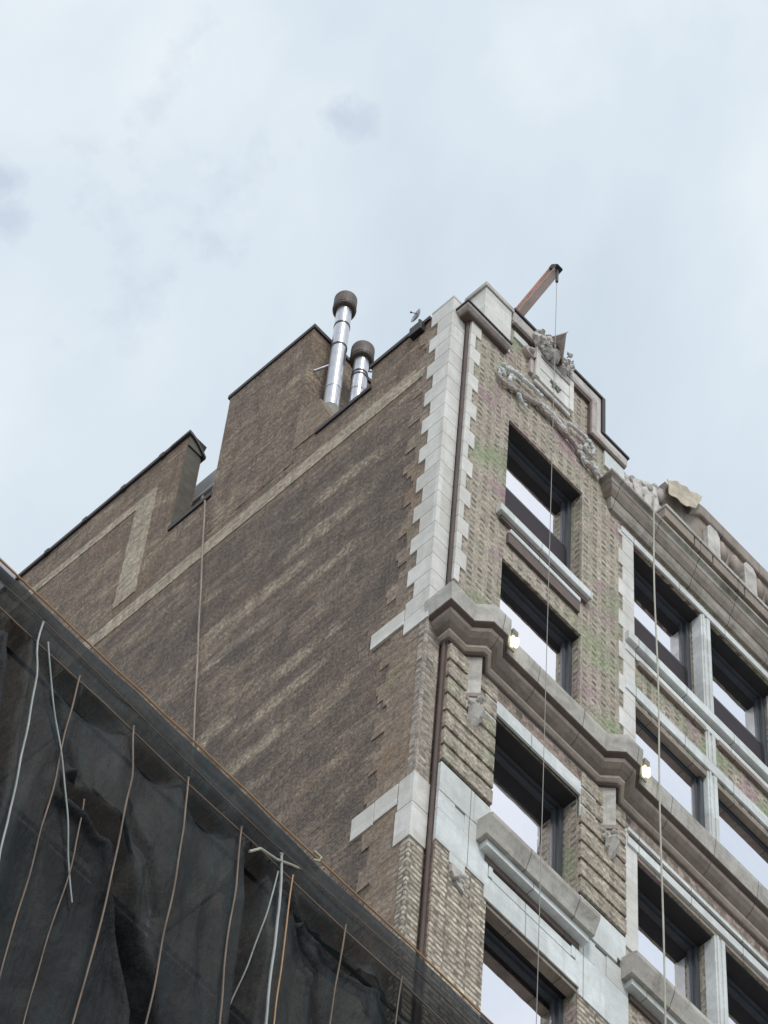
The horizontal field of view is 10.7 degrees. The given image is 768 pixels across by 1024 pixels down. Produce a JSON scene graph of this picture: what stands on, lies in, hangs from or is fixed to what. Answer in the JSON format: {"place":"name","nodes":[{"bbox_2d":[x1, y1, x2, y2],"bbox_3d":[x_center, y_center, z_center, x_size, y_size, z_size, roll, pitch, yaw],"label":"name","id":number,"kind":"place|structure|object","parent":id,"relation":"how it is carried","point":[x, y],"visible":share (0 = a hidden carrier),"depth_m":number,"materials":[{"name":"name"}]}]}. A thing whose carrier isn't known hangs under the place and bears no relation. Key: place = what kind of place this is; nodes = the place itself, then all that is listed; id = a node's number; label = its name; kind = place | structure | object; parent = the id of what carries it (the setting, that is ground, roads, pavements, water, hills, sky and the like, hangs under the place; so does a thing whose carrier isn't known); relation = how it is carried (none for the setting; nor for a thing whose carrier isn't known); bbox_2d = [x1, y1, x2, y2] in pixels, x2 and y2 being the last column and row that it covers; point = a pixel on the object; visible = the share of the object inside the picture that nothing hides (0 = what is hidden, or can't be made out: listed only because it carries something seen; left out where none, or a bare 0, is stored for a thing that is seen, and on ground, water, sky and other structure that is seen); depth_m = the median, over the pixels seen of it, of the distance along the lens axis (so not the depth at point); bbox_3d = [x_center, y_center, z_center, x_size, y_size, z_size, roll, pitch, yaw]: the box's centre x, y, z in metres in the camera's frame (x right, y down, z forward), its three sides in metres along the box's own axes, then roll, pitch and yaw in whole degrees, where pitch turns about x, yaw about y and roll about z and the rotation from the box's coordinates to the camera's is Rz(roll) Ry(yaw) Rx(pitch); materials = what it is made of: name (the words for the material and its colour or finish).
{"place":"outdoors","nodes":[
{"label":"outdoors","id":0,"kind":"place"},
{"bbox_2d":[0,559,231,1005],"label":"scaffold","id":1,"kind":"object","parent":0,"point":[5,568],"visible":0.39,"depth_m":34.55,"materials":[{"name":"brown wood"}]},
{"bbox_2d":[0,558,493,1023],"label":"scaffold netting","id":2,"kind":"object","parent":1,"relation":"hanging from","point":[156,867],"visible":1,"depth_m":33.48,"materials":[{"name":"fabric"}]},
{"bbox_2d":[0,0,767,573],"label":"sky","id":3,"kind":"structure","parent":0,"point":[189,189],"materials":[{"name":"white"}]},
{"bbox_2d":[410,308,420,321],"bbox_3d":[0.438,-2.607,55.757,0.179,0.442,0.218,-14,-65,10],"label":"satellite dish","id":4,"kind":"object","parent":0,"point":[415,316],"visible":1,"depth_m":55.81,"materials":[{"name":"metal"}]},
{"bbox_3d":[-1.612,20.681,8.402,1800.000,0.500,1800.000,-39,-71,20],"label":"ground","id":5,"kind":"structure","parent":0,"visible":0},
{"bbox_2d":[15,281,767,1023],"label":"brick building","id":6,"kind":"structure","parent":5,"relation":"on","point":[335,609],"depth_m":50.29,"materials":[{"name":"brick"}]},
{"bbox_2d":[193,500,205,745],"bbox_3d":[-2.397,1.519,52.953,0.854,8.570,0.032,-39,-71,20],"label":"cable","id":7,"kind":"object","parent":6,"relation":"attached to","point":[199,623],"depth_m":53.05,"materials":[{"name":"grey metal"}]},
{"bbox_2d":[192,469,216,505],"bbox_3d":[-2.457,0.550,58.950,0.900,3.300,1.060,-39,-71,20],"label":"roof skylight","id":8,"kind":"object","parent":6,"relation":"on","point":[203,487],"visible":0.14,"depth_m":59.79,"materials":[{"name":"metal"}]},
{"bbox_2d":[313,290,356,413],"bbox_3d":[-0.677,-2.037,58.187,0.474,4.730,0.477,-39,-71,20],"label":"metal flue","id":9,"kind":"object","parent":6,"relation":"on","point":[344,308],"visible":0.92,"depth_m":58.59,"materials":[{"name":"metal"}]},
{"bbox_2d":[348,340,374,402],"bbox_3d":[-0.248,-1.979,57.408,0.354,3.030,1.133,18,-64,-6],"label":"metal flue","id":10,"kind":"object","parent":6,"relation":"on","point":[361,358],"visible":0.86,"depth_m":58.30,"materials":[{"name":"metal"}]},
{"bbox_2d":[409,320,425,340],"bbox_3d":[0.454,-2.451,55.357,0.220,0.260,0.110,-39,-71,20],"label":"junction box","id":11,"kind":"object","parent":6,"relation":"attached to","point":[416,330],"visible":1,"depth_m":55.27,"materials":[{"name":"grey metal"}]},
{"bbox_2d":[418,321,469,960],"bbox_3d":[-0.134,9.067,31.787,0.052,51.800,0.051,-39,-71,20],"label":"downpipe","id":12,"kind":"object","parent":6,"relation":"attached to","point":[433,779],"visible":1,"depth_m":45.84,"materials":[{"name":"grey metal"}]},
{"bbox_2d":[508,628,518,652],"bbox_3d":[1.481,1.505,47.395,0.130,0.400,0.110,-39,-71,20],"label":"spotlight","id":13,"kind":"object","parent":6,"relation":"attached to","point":[513,643],"visible":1,"depth_m":47.31,"materials":[{"name":"beige"}]},
{"bbox_2d":[480,920,565,1023],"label":"window","id":14,"kind":"structure","parent":6,"relation":"in","point":[509,980],"depth_m":42.91,"materials":[{"name":"glass"}]},
{"bbox_2d":[490,720,575,876],"bbox_3d":[1.495,3.588,45.509,0.415,2.968,1.436,-39,-71,20],"label":"window","id":15,"kind":"structure","parent":6,"relation":"in","point":[518,782],"depth_m":46.56,"materials":[{"name":"glass"}]},
{"bbox_2d":[500,561,577,695],"bbox_3d":[1.727,1.746,49.104,0.320,2.658,1.436,-39,-71,20],"label":"window","id":16,"kind":"structure","parent":6,"relation":"in","point":[527,612],"depth_m":50.00,"materials":[{"name":"glass"}]},
{"bbox_2d":[516,264,562,315],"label":"outrigger beam","id":17,"kind":"structure","parent":6,"relation":"attached to","point":[550,275],"depth_m":57.27,"materials":[{"name":"red metal"}]},
{"bbox_2d":[536,282,556,1023],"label":"hoist cable","id":18,"kind":"object","parent":17,"relation":"hanging from","point":[546,671],"visible":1,"depth_m":46.66,"materials":[{"name":"metal"}]},
{"bbox_2d":[505,423,579,569],"bbox_3d":[1.894,0.039,52.545,0.375,2.848,1.436,-39,-71,20],"label":"window","id":19,"kind":"structure","parent":6,"relation":"in","point":[529,493],"depth_m":53.33,"materials":[{"name":"glass"}]},
{"bbox_2d":[640,758,650,782],"bbox_3d":[3.052,3.051,48.086,0.130,0.400,0.110,-39,-71,20],"label":"spotlight","id":20,"kind":"object","parent":6,"relation":"attached to","point":[645,771],"visible":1,"depth_m":48.01,"materials":[{"name":"beige"}]},
{"bbox_2d":[653,497,665,1023],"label":"hanging rope","id":21,"kind":"object","parent":6,"relation":"hanging from","point":[664,970],"visible":1,"depth_m":48.57,"materials":[{"name":"white fabric"}]},
{"bbox_2d":[633,551,697,690],"bbox_3d":[3.525,1.661,53.231,0.375,2.778,1.356,-39,-71,20],"label":"window","id":22,"kind":"structure","parent":6,"relation":"in","point":[674,616],"depth_m":54.04,"materials":[{"name":"glass"}]},
{"bbox_2d":[636,718,704,827],"bbox_3d":[3.378,3.407,49.657,0.245,2.318,1.356,-39,-71,20],"label":"window","id":23,"kind":"structure","parent":6,"relation":"in","point":[688,789],"depth_m":50.25,"materials":[{"name":"glass"}]},
{"bbox_2d":[637,865,710,1010],"bbox_3d":[3.123,5.232,46.151,0.415,2.798,1.356,-39,-71,20],"label":"window","id":24,"kind":"structure","parent":6,"relation":"in","point":[684,936],"depth_m":47.19,"materials":[{"name":"glass"}]},
{"bbox_2d":[667,479,701,508],"bbox_3d":[4.136,-0.190,56.957,0.216,1.111,0.725,-39,-71,20],"label":"tarpaulin","id":25,"kind":"object","parent":6,"relation":"on","point":[684,495],"visible":1,"depth_m":56.88,"materials":[{"name":"beige fabric"}]},
{"bbox_2d":[710,628,767,766],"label":"window","id":26,"kind":"structure","parent":6,"relation":"in","point":[739,693],"depth_m":54.50,"materials":[{"name":"glass"}]},
{"bbox_2d":[718,799,767,889],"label":"window","id":27,"kind":"structure","parent":6,"relation":"in","point":[735,836],"depth_m":50.64,"materials":[{"name":"glass"}]},
{"bbox_2d":[725,951,767,1023],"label":"window","id":28,"kind":"structure","parent":6,"relation":"in","point":[747,999],"depth_m":47.74,"materials":[{"name":"glass"}]}
]}

